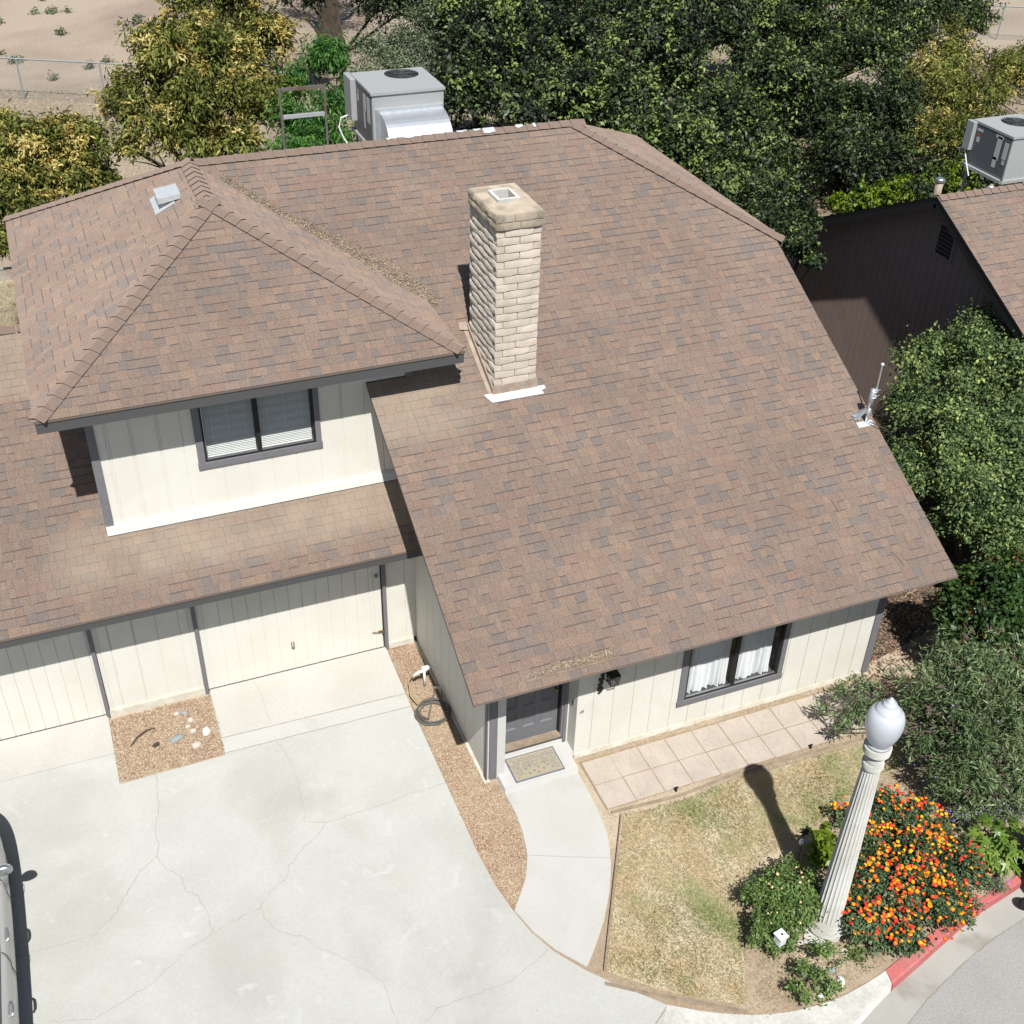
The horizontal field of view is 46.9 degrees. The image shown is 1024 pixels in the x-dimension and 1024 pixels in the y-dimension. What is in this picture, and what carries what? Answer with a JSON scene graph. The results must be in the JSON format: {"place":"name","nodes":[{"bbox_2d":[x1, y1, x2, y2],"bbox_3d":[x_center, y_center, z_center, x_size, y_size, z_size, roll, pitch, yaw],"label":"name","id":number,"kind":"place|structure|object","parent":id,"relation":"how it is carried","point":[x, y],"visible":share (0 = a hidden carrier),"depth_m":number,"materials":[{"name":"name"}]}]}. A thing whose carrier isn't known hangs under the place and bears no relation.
{"place":"outdoors","nodes":[
{"label":"outdoors","id":0,"kind":"place"},
{"bbox_2d":[0,277,18,326],"bbox_3d":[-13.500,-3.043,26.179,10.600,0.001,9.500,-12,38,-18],"label":"straw ground","id":1,"kind":"structure","parent":0,"point":[5,283],"depth_m":29.13,"materials":[{"name":"beige plant"}]},
{"bbox_2d":[0,267,18,326],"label":"chain link fence","id":2,"kind":"object","parent":1,"relation":"on","point":[4,268],"visible":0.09,"depth_m":27.65,"materials":[{"name":"silver metal"}]},
{"bbox_2d":[0,98,125,260],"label":"flowering tree","id":3,"kind":"object","parent":1,"relation":"on","point":[48,153],"visible":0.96,"depth_m":25.85,"materials":[{"name":"yellow plant"}]},
{"bbox_2d":[0,88,280,188],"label":"dry grass","id":4,"kind":"structure","parent":0,"point":[49,105],"depth_m":41.39,"materials":[{"name":"beige plant"}]},
{"bbox_2d":[0,691,666,1023],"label":"driveway","id":5,"kind":"structure","parent":0,"point":[404,901],"depth_m":15.37,"materials":[{"name":"concrete"}]},
{"bbox_2d":[0,837,18,1023],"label":"parked car","id":6,"kind":"object","parent":5,"relation":"on","point":[9,1011],"visible":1,"depth_m":13.85,"materials":[{"name":"silver metal"}]},
{"bbox_2d":[0,715,113,780],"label":"apron","id":7,"kind":"object","parent":5,"relation":"on","point":[39,751],"visible":1,"depth_m":17.39,"materials":[{"name":"concrete"}]},
{"bbox_2d":[15,858,153,955],"bbox_3d":[-5.333,5.171,15.122,0.486,0.001,2.138,30,44,33],"label":"crack","id":8,"kind":"object","parent":5,"relation":"on","point":[103,925],"visible":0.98,"depth_m":15.03,"materials":[{"name":"grey concrete"}]},
{"bbox_2d":[51,933,212,1022],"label":"crack","id":9,"kind":"object","parent":5,"relation":"on","point":[130,997],"visible":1,"depth_m":14.18,"materials":[{"name":"grey concrete"}]},
{"bbox_2d":[218,826,323,929],"bbox_3d":[-3.089,4.865,15.639,0.230,0.001,2.136,23,41,26],"label":"crack","id":10,"kind":"object","parent":5,"relation":"on","point":[279,882],"visible":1,"depth_m":15.60,"materials":[{"name":"grey concrete"}]},
{"bbox_2d":[210,647,404,736],"bbox_3d":[-3.184,2.807,18.462,2.850,0.017,1.120,-12,38,-18],"label":"apron","id":11,"kind":"object","parent":5,"relation":"on","point":[327,686],"visible":1,"depth_m":18.46,"materials":[{"name":"concrete"}]},
{"bbox_2d":[222,693,404,737],"bbox_3d":[-3.000,3.107,18.060,2.840,0.001,0.015,-11,38,-17],"label":"apron joint","id":12,"kind":"object","parent":5,"relation":"on","point":[314,715],"visible":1,"depth_m":18.05,"materials":[{"name":"grey concrete"}]},
{"bbox_2d":[223,694,410,751],"bbox_3d":[-2.945,3.193,17.951,2.846,0.004,0.300,-12,38,-18],"label":"apron lip","id":13,"kind":"object","parent":5,"relation":"on","point":[271,733],"visible":1,"depth_m":17.93,"materials":[{"name":"beige concrete"}]},
{"bbox_2d":[226,706,409,752],"bbox_3d":[-2.893,3.277,17.837,2.849,0.001,0.016,-12,38,-18],"label":"apron joint","id":14,"kind":"object","parent":5,"relation":"on","point":[318,729],"visible":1,"depth_m":17.82,"materials":[{"name":"grey concrete"}]},
{"bbox_2d":[260,907,397,1021],"bbox_3d":[-2.140,5.621,14.632,2.787,0.001,0.408,28,43,31],"label":"crack","id":15,"kind":"object","parent":5,"relation":"on","point":[333,953],"visible":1,"depth_m":14.73,"materials":[{"name":"grey concrete"}]},
{"bbox_2d":[277,744,443,822],"bbox_3d":[-2.415,4.013,16.845,2.673,0.001,1.263,11,37,12],"label":"crack","id":16,"kind":"object","parent":5,"relation":"on","point":[344,816],"visible":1,"depth_m":16.78,"materials":[{"name":"grey concrete"}]},
{"bbox_2d":[424,950,546,1022],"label":"crack","id":17,"kind":"object","parent":5,"relation":"on","point":[487,989],"visible":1,"depth_m":14.41,"materials":[{"name":"grey concrete"}]},
{"bbox_2d":[0,0,1023,877],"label":"ground","id":18,"kind":"structure","parent":0,"point":[92,30],"depth_m":48.42,"materials":[{"name":"beige soil"}]},
{"bbox_2d":[0,0,194,80],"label":"field weeds","id":19,"kind":"object","parent":18,"relation":"on","point":[50,10],"visible":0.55,"depth_m":49.29,"materials":[{"name":"green plant"}]},
{"bbox_2d":[0,57,283,103],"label":"chain link fence","id":20,"kind":"object","parent":18,"relation":"on","point":[75,62],"visible":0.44,"depth_m":41.60,"materials":[{"name":"silver metal"}]},
{"bbox_2d":[0,648,377,783],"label":"soil patch","id":21,"kind":"object","parent":18,"relation":"on","point":[133,779],"visible":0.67,"depth_m":17.95,"materials":[{"name":"brown soil"}]},
{"bbox_2d":[109,695,224,781],"bbox_3d":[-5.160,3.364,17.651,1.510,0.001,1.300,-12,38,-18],"label":"mulch bed","id":22,"kind":"object","parent":21,"relation":"on","point":[161,744],"visible":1,"depth_m":17.61,"materials":[{"name":"brown wood"}]},
{"bbox_2d":[130,727,154,746],"bbox_3d":[-5.530,3.342,17.613,0.076,0.041,0.477,24,41,28],"label":"stick","id":23,"kind":"object","parent":22,"relation":"on","point":[142,733],"visible":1,"depth_m":17.63,"materials":[{"name":"brown wood"}]},
{"bbox_2d":[170,734,184,742],"bbox_3d":[-5.002,3.377,17.621,0.246,0.064,0.111,-25,43,-32],"label":"stone","id":24,"kind":"object","parent":22,"relation":"on","point":[177,737],"visible":1,"depth_m":17.59,"materials":[{"name":"grey stone"}]},
{"bbox_2d":[203,727,209,735],"bbox_3d":[-4.598,3.297,17.750,0.120,0.059,0.190,-7,37,-12],"label":"stone","id":25,"kind":"object","parent":22,"relation":"on","point":[206,731],"visible":1,"depth_m":17.72,"materials":[{"name":"white stone"}]},
{"bbox_2d":[83,0,308,167],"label":"flowering tree","id":26,"kind":"object","parent":18,"relation":"on","point":[230,67],"visible":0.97,"depth_m":27.80,"materials":[{"name":"yellow plant"}]},
{"bbox_2d":[253,23,366,152],"bbox_3d":[-4.801,-8.679,29.407,3.200,5.916,5.269,-6,37,-11],"label":"feathery tree","id":27,"kind":"object","parent":18,"relation":"on","point":[328,55],"visible":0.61,"depth_m":28.91,"materials":[{"name":"green plant"}]},
{"bbox_2d":[317,0,343,48],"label":"tree trunk","id":28,"kind":"object","parent":18,"relation":"on","point":[334,13],"visible":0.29,"depth_m":48.01,"materials":[{"name":"brown plant"}]},
{"bbox_2d":[269,0,427,87],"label":"evergreen tree","id":29,"kind":"object","parent":18,"relation":"on","point":[371,8],"visible":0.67,"depth_m":39.02,"materials":[{"name":"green plant"}]},
{"bbox_2d":[432,43,451,95],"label":"field tree","id":30,"kind":"object","parent":18,"relation":"on","point":[443,75],"visible":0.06,"depth_m":43.33,"materials":[{"name":"green plant"}]},
{"bbox_2d":[0,119,957,793],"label":"house","id":31,"kind":"structure","parent":18,"relation":"on","point":[244,437],"depth_m":17.16,"materials":[{"name":"brown"}]},
{"bbox_2d":[0,631,105,739],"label":"garage door","id":32,"kind":"structure","parent":31,"relation":"in","point":[51,682],"depth_m":17.25,"materials":[{"name":"beige paint"}]},
{"bbox_2d":[190,387,322,469],"bbox_3d":[-3.744,-1.547,16.917,1.791,1.290,0.934,-12,38,-18],"label":"window","id":33,"kind":"structure","parent":31,"relation":"in","point":[240,431],"depth_m":16.74,"materials":[{"name":"glass"}]},
{"bbox_2d":[194,565,384,688],"bbox_3d":[-3.379,1.387,18.090,2.860,2.700,0.117,-12,38,-18],"label":"garage door","id":34,"kind":"structure","parent":31,"relation":"in","point":[249,636],"depth_m":18.35,"materials":[{"name":"beige paint"}]},
{"bbox_2d":[278,84,328,149],"bbox_3d":[-3.544,-6.383,20.277,0.795,1.820,0.050,-12,38,-18],"label":"roof ladder rail","id":35,"kind":"object","parent":31,"relation":"on","point":[304,115],"visible":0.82,"depth_m":19.95,"materials":[{"name":"metal"}]},
{"bbox_2d":[219,172,441,307],"bbox_3d":[-2.798,-4.138,17.996,3.832,1.442,0.629,13,37,15],"label":"leaf debris","id":36,"kind":"object","parent":31,"relation":"on","point":[411,289],"visible":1,"depth_m":18.00,"materials":[{"name":"beige dry leaves"}]},
{"bbox_2d":[338,67,452,142],"bbox_3d":[-2.008,-6.370,20.461,1.592,2.059,2.010,-12,38,-18],"label":"rooftop unit","id":37,"kind":"object","parent":31,"relation":"on","point":[390,103],"visible":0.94,"depth_m":19.80,"materials":[{"name":"metal"}]},
{"bbox_2d":[505,685,558,743],"bbox_3d":[0.263,2.509,16.777,0.910,2.025,0.120,-12,38,-18],"label":"door","id":38,"kind":"structure","parent":31,"relation":"in","point":[533,713],"depth_m":17.13,"materials":[{"name":"grey paint"}]},
{"bbox_2d":[526,648,614,678],"bbox_3d":[0.766,1.975,15.383,1.266,0.108,0.152,-12,38,-18],"label":"leaf debris","id":39,"kind":"object","parent":31,"relation":"on","point":[583,660],"visible":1,"depth_m":15.40,"materials":[{"name":"beige plant"}]},
{"bbox_2d":[526,656,619,681],"bbox_3d":[0.805,2.040,15.357,1.330,0.020,0.012,-12,38,-18],"label":"eave strip","id":40,"kind":"object","parent":31,"relation":"on","point":[572,668],"visible":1,"depth_m":15.35,"materials":[{"name":"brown wood"}]},
{"bbox_2d":[600,669,620,686],"bbox_3d":[1.389,2.314,16.646,0.248,0.280,0.177,-12,38,-18],"label":"wall lantern","id":41,"kind":"object","parent":31,"relation":"attached to","point":[613,675],"depth_m":16.64,"materials":[{"name":"black metal"}]},
{"bbox_2d":[676,622,792,707],"bbox_3d":[3.171,1.900,17.926,1.838,1.483,0.934,-12,38,-18],"label":"window","id":42,"kind":"structure","parent":31,"relation":"in","point":[712,670],"depth_m":17.82,"materials":[{"name":"grey paint"}]},
{"bbox_2d":[851,363,919,459],"bbox_3d":[5.846,-1.504,18.140,1.199,1.686,0.317,9,36,10],"label":"service mast","id":43,"kind":"object","parent":31,"relation":"attached to","point":[861,412],"visible":1,"depth_m":18.22,"materials":[{"name":"white metal"}]},
{"bbox_2d":[620,0,875,102],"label":"evergreen tree","id":44,"kind":"object","parent":18,"relation":"on","point":[789,22],"visible":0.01,"depth_m":43.09,"materials":[{"name":"green plant"}]},
{"bbox_2d":[769,183,1023,508],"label":"neighbour house","id":45,"kind":"structure","parent":18,"relation":"on","point":[881,282],"depth_m":23.89,"materials":[{"name":"brown"}]},
{"bbox_2d":[932,177,944,196],"bbox_3d":[8.232,-6.166,22.855,0.184,0.620,0.179,-12,38,-18],"label":"flue pipe","id":46,"kind":"object","parent":45,"relation":"attached to","point":[939,183],"visible":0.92,"depth_m":22.71,"materials":[{"name":"metal"}]},
{"bbox_2d":[958,114,1023,191],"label":"rooftop unit","id":47,"kind":"object","parent":45,"relation":"on","point":[994,146],"visible":0.98,"depth_m":23.27,"materials":[{"name":"metal"}]},
{"bbox_2d":[910,0,1023,39],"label":"chain link fence","id":48,"kind":"object","parent":18,"relation":"on","point":[1002,13],"visible":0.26,"depth_m":52.04,"materials":[{"name":"silver metal"}]},
{"bbox_2d":[505,746,564,782],"bbox_3d":[0.330,3.677,17.210,0.770,0.019,0.470,-12,38,-18],"label":"door mat","id":49,"kind":"object","parent":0,"point":[533,764],"depth_m":17.20,"materials":[{"name":"grey fabric"}]},
{"bbox_2d":[450,614,1023,1014],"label":"garden soil","id":50,"kind":"structure","parent":0,"point":[857,981],"depth_m":15.90,"materials":[{"name":"brown soil"}]},
{"bbox_2d":[388,640,526,909],"bbox_3d":[-0.745,3.648,17.438,0.720,0.001,5.410,-12,38,-18],"label":"mulch strip","id":51,"kind":"object","parent":50,"relation":"on","point":[498,787],"visible":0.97,"depth_m":16.90,"materials":[{"name":"brown wood"}]},
{"bbox_2d":[413,664,441,696],"bbox_3d":[-1.321,2.670,18.428,0.375,0.424,0.376,-12,38,-18],"label":"standpipe","id":52,"kind":"object","parent":51,"relation":"on","point":[425,669],"visible":1,"depth_m":18.43,"materials":[{"name":"white plastic"}]},
{"bbox_2d":[389,644,527,906],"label":"bark chips","id":53,"kind":"object","parent":51,"relation":"on","point":[481,816],"visible":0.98,"depth_m":16.90,"materials":[{"name":"beige wood"}]},
{"bbox_2d":[408,673,450,728],"bbox_3d":[-1.295,2.899,18.225,0.569,0.246,1.056,-12,38,-18],"label":"garden hose","id":54,"kind":"object","parent":53,"relation":"on","point":[431,701],"visible":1,"depth_m":18.12,"materials":[{"name":"grey"}]},
{"bbox_2d":[492,772,621,969],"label":"soil litter","id":55,"kind":"object","parent":50,"relation":"on","point":[612,866],"visible":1,"depth_m":16.28,"materials":[{"name":"beige soil"}]},
{"bbox_2d":[505,773,610,966],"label":"front walk","id":56,"kind":"structure","parent":50,"relation":"on","point":[561,905],"depth_m":15.91,"materials":[{"name":"concrete"}]},
{"bbox_2d":[595,970,777,1014],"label":"dry grass","id":57,"kind":"structure","parent":50,"relation":"on","point":[692,1003],"depth_m":14.32,"materials":[{"name":"beige plant"}]},
{"bbox_2d":[578,675,867,762],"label":"soil litter","id":58,"kind":"object","parent":50,"relation":"on","point":[706,723],"visible":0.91,"depth_m":18.17,"materials":[{"name":"beige soil"}]},
{"bbox_2d":[604,732,865,818],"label":"soil litter","id":59,"kind":"object","parent":50,"relation":"on","point":[731,777],"visible":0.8,"depth_m":17.27,"materials":[{"name":"beige soil"}]},
{"bbox_2d":[579,675,907,809],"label":"paver path","id":60,"kind":"structure","parent":50,"relation":"on","point":[646,783],"depth_m":17.67,"materials":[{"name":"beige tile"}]},
{"bbox_2d":[606,739,905,1004],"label":"lawn","id":61,"kind":"structure","parent":50,"relation":"on","point":[664,929],"depth_m":15.94,"materials":[{"name":"beige plant"}]},
{"bbox_2d":[603,737,863,1013],"bbox_3d":[2.779,4.460,16.437,2.731,0.075,5.717,19,39,23],"label":"lawn edging","id":62,"kind":"object","parent":61,"relation":"on","point":[686,1000],"visible":1,"depth_m":16.57,"materials":[{"name":"brown wood"}]},
{"bbox_2d":[773,928,788,960],"bbox_3d":[3.307,5.426,14.680,0.134,0.574,0.139,-19,41,-26],"label":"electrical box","id":63,"kind":"object","parent":50,"relation":"on","point":[781,936],"visible":0.99,"depth_m":14.53,"materials":[{"name":"white plastic"}]},
{"bbox_2d":[736,850,827,958],"bbox_3d":[3.468,5.040,15.041,1.356,0.893,1.183,-12,38,-18],"label":"rose bush","id":64,"kind":"object","parent":50,"relation":"on","point":[792,900],"visible":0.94,"depth_m":14.89,"materials":[{"name":"green plant"}]},
{"bbox_2d":[772,854,799,874],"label":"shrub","id":65,"kind":"object","parent":50,"relation":"on","point":[786,862],"visible":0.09,"depth_m":15.81,"materials":[{"name":"green plant"}]},
{"bbox_2d":[739,791,838,1014],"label":"dry grass","id":66,"kind":"structure","parent":50,"relation":"on","point":[764,942],"depth_m":14.87,"materials":[{"name":"plant"}]},
{"bbox_2d":[798,827,808,859],"bbox_3d":[3.919,4.476,15.929,0.175,0.680,0.104,5,36,4],"label":"star ornament","id":67,"kind":"object","parent":50,"relation":"on","point":[803,840],"visible":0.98,"depth_m":15.87,"materials":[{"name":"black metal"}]},
{"bbox_2d":[803,929,818,944],"bbox_3d":[3.832,5.452,15.120,0.189,0.060,0.189,7,36,7],"label":"rock","id":68,"kind":"object","parent":50,"relation":"on","point":[807,940],"visible":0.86,"depth_m":15.08,"materials":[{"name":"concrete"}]},
{"bbox_2d":[783,936,848,1009],"bbox_3d":[3.726,5.658,14.454,0.759,0.586,0.943,9,37,10],"label":"rose","id":69,"kind":"object","parent":50,"relation":"on","point":[823,950],"visible":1,"depth_m":14.34,"materials":[{"name":"green plant"}]},
{"bbox_2d":[797,820,837,874],"bbox_3d":[4.150,4.598,15.754,0.601,0.803,0.798,15,38,18],"label":"yellow leaved plant","id":70,"kind":"object","parent":50,"relation":"on","point":[823,844],"visible":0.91,"depth_m":15.64,"materials":[{"name":"green plant"}]},
{"bbox_2d":[811,979,842,1006],"bbox_3d":[3.799,5.758,14.431,0.392,0.452,0.481,-20,41,-27],"label":"small rose bush","id":71,"kind":"object","parent":50,"relation":"on","point":[825,993],"visible":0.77,"depth_m":14.40,"materials":[{"name":"green plant"}]},
{"bbox_2d":[837,937,873,970],"bbox_3d":[4.317,5.498,14.812,0.432,0.452,0.418,2,36,0],"label":"weed","id":72,"kind":"object","parent":50,"relation":"on","point":[856,956],"visible":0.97,"depth_m":14.86,"materials":[{"name":"green plant"}]},
{"bbox_2d":[806,697,905,942],"bbox_3d":[4.094,3.696,14.069,0.488,4.130,0.488,-29,46,-35],"label":"street lamp","id":73,"kind":"object","parent":50,"relation":"on","point":[885,720],"visible":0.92,"depth_m":13.89,"materials":[{"name":"cast stone"},{"name":"white glass"}]},
{"bbox_2d":[750,765,1004,1004],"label":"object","id":74,"kind":"structure","parent":50,"relation":"on","point":[843,914],"depth_m":15.01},
{"bbox_2d":[825,783,999,960],"bbox_3d":[5.063,4.644,15.663,2.522,1.131,2.538,-12,38,-18],"label":"lantana bush","id":75,"kind":"object","parent":50,"relation":"on","point":[924,868],"visible":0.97,"depth_m":15.25,"materials":[{"name":"orange plant"}]},
{"bbox_2d":[811,600,1023,817],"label":"butterfly bush","id":76,"kind":"object","parent":50,"relation":"on","point":[989,690],"visible":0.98,"depth_m":16.53,"materials":[{"name":"green plant"}]},
{"bbox_2d":[866,405,1001,662],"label":"shaded mulch","id":77,"kind":"object","parent":50,"relation":"on","point":[949,548],"depth_m":20.64,"materials":[{"name":"brown soil"}]},
{"bbox_2d":[733,162,827,281],"bbox_3d":[5.825,-4.940,25.983,1.659,4.374,4.300,-2,36,-5],"label":"evergreen shrub","id":78,"kind":"object","parent":77,"relation":"on","point":[792,220],"visible":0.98,"depth_m":25.11,"materials":[{"name":"green plant"}]},
{"bbox_2d":[879,296,1023,504],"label":"leafy shrub","id":79,"kind":"object","parent":77,"relation":"on","point":[980,357],"visible":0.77,"depth_m":20.85,"materials":[{"name":"green plant"}]},
{"bbox_2d":[880,366,1023,566],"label":"leafy shrub","id":80,"kind":"object","parent":77,"relation":"on","point":[976,474],"visible":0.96,"depth_m":20.02,"materials":[{"name":"green plant"}]},
{"bbox_2d":[867,585,1023,756],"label":"leaf litter","id":81,"kind":"object","parent":50,"relation":"on","point":[890,642],"visible":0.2,"depth_m":19.78,"materials":[{"name":"beige"}]},
{"bbox_2d":[890,640,1023,894],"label":"verbena patch","id":82,"kind":"object","parent":50,"relation":"on","point":[964,817],"visible":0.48,"depth_m":16.29,"materials":[{"name":"green plant"}]},
{"bbox_2d":[928,543,1023,656],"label":"glossy shrub","id":83,"kind":"object","parent":50,"relation":"on","point":[992,591],"visible":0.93,"depth_m":17.96,"materials":[{"name":"green plant"}]},
{"bbox_2d":[963,812,1023,878],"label":"fig plant","id":84,"kind":"object","parent":50,"relation":"on","point":[992,854],"visible":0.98,"depth_m":15.57,"materials":[{"name":"green plant"}]},
{"bbox_2d":[698,115,1023,224],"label":"leaf litter ground","id":85,"kind":"structure","parent":0,"point":[823,210],"depth_m":38.21,"materials":[{"name":"soil"}]},
{"bbox_2d":[327,0,447,124],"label":"grey green shrub","id":86,"kind":"object","parent":85,"relation":"on","point":[388,54],"visible":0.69,"depth_m":33.67,"materials":[{"name":"green plant"}]},
{"bbox_2d":[402,0,537,128],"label":"evergreen tree","id":87,"kind":"object","parent":85,"relation":"on","point":[467,32],"visible":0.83,"depth_m":33.20,"materials":[{"name":"green plant"}]},
{"bbox_2d":[476,0,637,126],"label":"evergreen tree","id":88,"kind":"object","parent":85,"relation":"on","point":[566,31],"visible":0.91,"depth_m":32.08,"materials":[{"name":"green plant"}]},
{"bbox_2d":[558,40,765,219],"bbox_3d":[3.879,-9.540,31.446,5.098,5.376,5.844,-12,38,-18],"label":"evergreen tree","id":89,"kind":"object","parent":85,"relation":"on","point":[633,104],"visible":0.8,"depth_m":30.31,"materials":[{"name":"green plant"}]},
{"bbox_2d":[582,0,766,96],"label":"evergreen tree","id":90,"kind":"object","parent":85,"relation":"on","point":[674,49],"visible":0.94,"depth_m":35.09,"materials":[{"name":"green plant"}]},
{"bbox_2d":[448,88,1022,225],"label":"undergrowth","id":91,"kind":"object","parent":85,"relation":"on","point":[887,165],"visible":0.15,"depth_m":34.40,"materials":[{"name":"green plant"}]},
{"bbox_2d":[671,32,830,203],"bbox_3d":[6.752,-11.282,34.865,4.684,4.333,8.083,10,37,11],"label":"evergreen tree","id":92,"kind":"object","parent":85,"relation":"on","point":[777,86],"visible":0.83,"depth_m":34.52,"materials":[{"name":"green plant"}]},
{"bbox_2d":[703,0,1009,117],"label":"evergreen tree","id":93,"kind":"object","parent":85,"relation":"on","point":[889,28],"visible":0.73,"depth_m":39.05,"materials":[{"name":"green plant"}]},
{"bbox_2d":[787,54,931,182],"bbox_3d":[10.615,-12.033,36.541,4.451,3.756,4.964,-12,38,-18],"label":"evergreen tree","id":94,"kind":"object","parent":85,"relation":"on","point":[848,106],"visible":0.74,"depth_m":35.85,"materials":[{"name":"green plant"}]},
{"bbox_2d":[824,155,1021,214],"bbox_3d":[12.305,-9.402,34.475,7.989,1.964,1.627,-20,41,-27],"label":"ivy hedge","id":95,"kind":"object","parent":85,"relation":"on","point":[873,199],"visible":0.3,"depth_m":33.36,"materials":[{"name":"green plant"}]},
{"bbox_2d":[880,10,1023,183],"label":"flowering tree","id":96,"kind":"object","parent":85,"relation":"on","point":[957,90],"visible":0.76,"depth_m":37.56,"materials":[{"name":"yellow plant"}]},
{"bbox_2d":[909,920,1023,1023],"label":"street","id":97,"kind":"structure","parent":0,"point":[985,985],"depth_m":14.73,"materials":[{"name":"grey asphalt"}]},
{"bbox_2d":[662,971,891,1023],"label":"kerb","id":98,"kind":"structure","parent":97,"relation":"on","point":[858,1005],"depth_m":14.25,"materials":[{"name":"concrete"}]},
{"bbox_2d":[861,885,1023,1023],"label":"gutter","id":99,"kind":"object","parent":97,"relation":"on","point":[903,1001],"visible":0.94,"depth_m":15.03,"materials":[{"name":"concrete"}]},
{"bbox_2d":[908,918,1023,1023],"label":"gutter joint","id":100,"kind":"object","parent":99,"relation":"on","point":[958,968],"visible":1,"depth_m":14.98,"materials":[{"name":"grey concrete"}]},
{"bbox_2d":[1009,859,1023,909],"bbox_3d":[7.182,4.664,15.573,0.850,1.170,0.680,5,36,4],"label":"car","id":101,"kind":"object","parent":99,"relation":"on","point":[1020,865],"visible":0.59,"depth_m":16.02,"materials":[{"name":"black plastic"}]},
{"bbox_2d":[886,871,1023,990],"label":"red kerb","id":102,"kind":"structure","parent":97,"relation":"on","point":[898,972],"depth_m":15.14,"materials":[{"name":"paint"}]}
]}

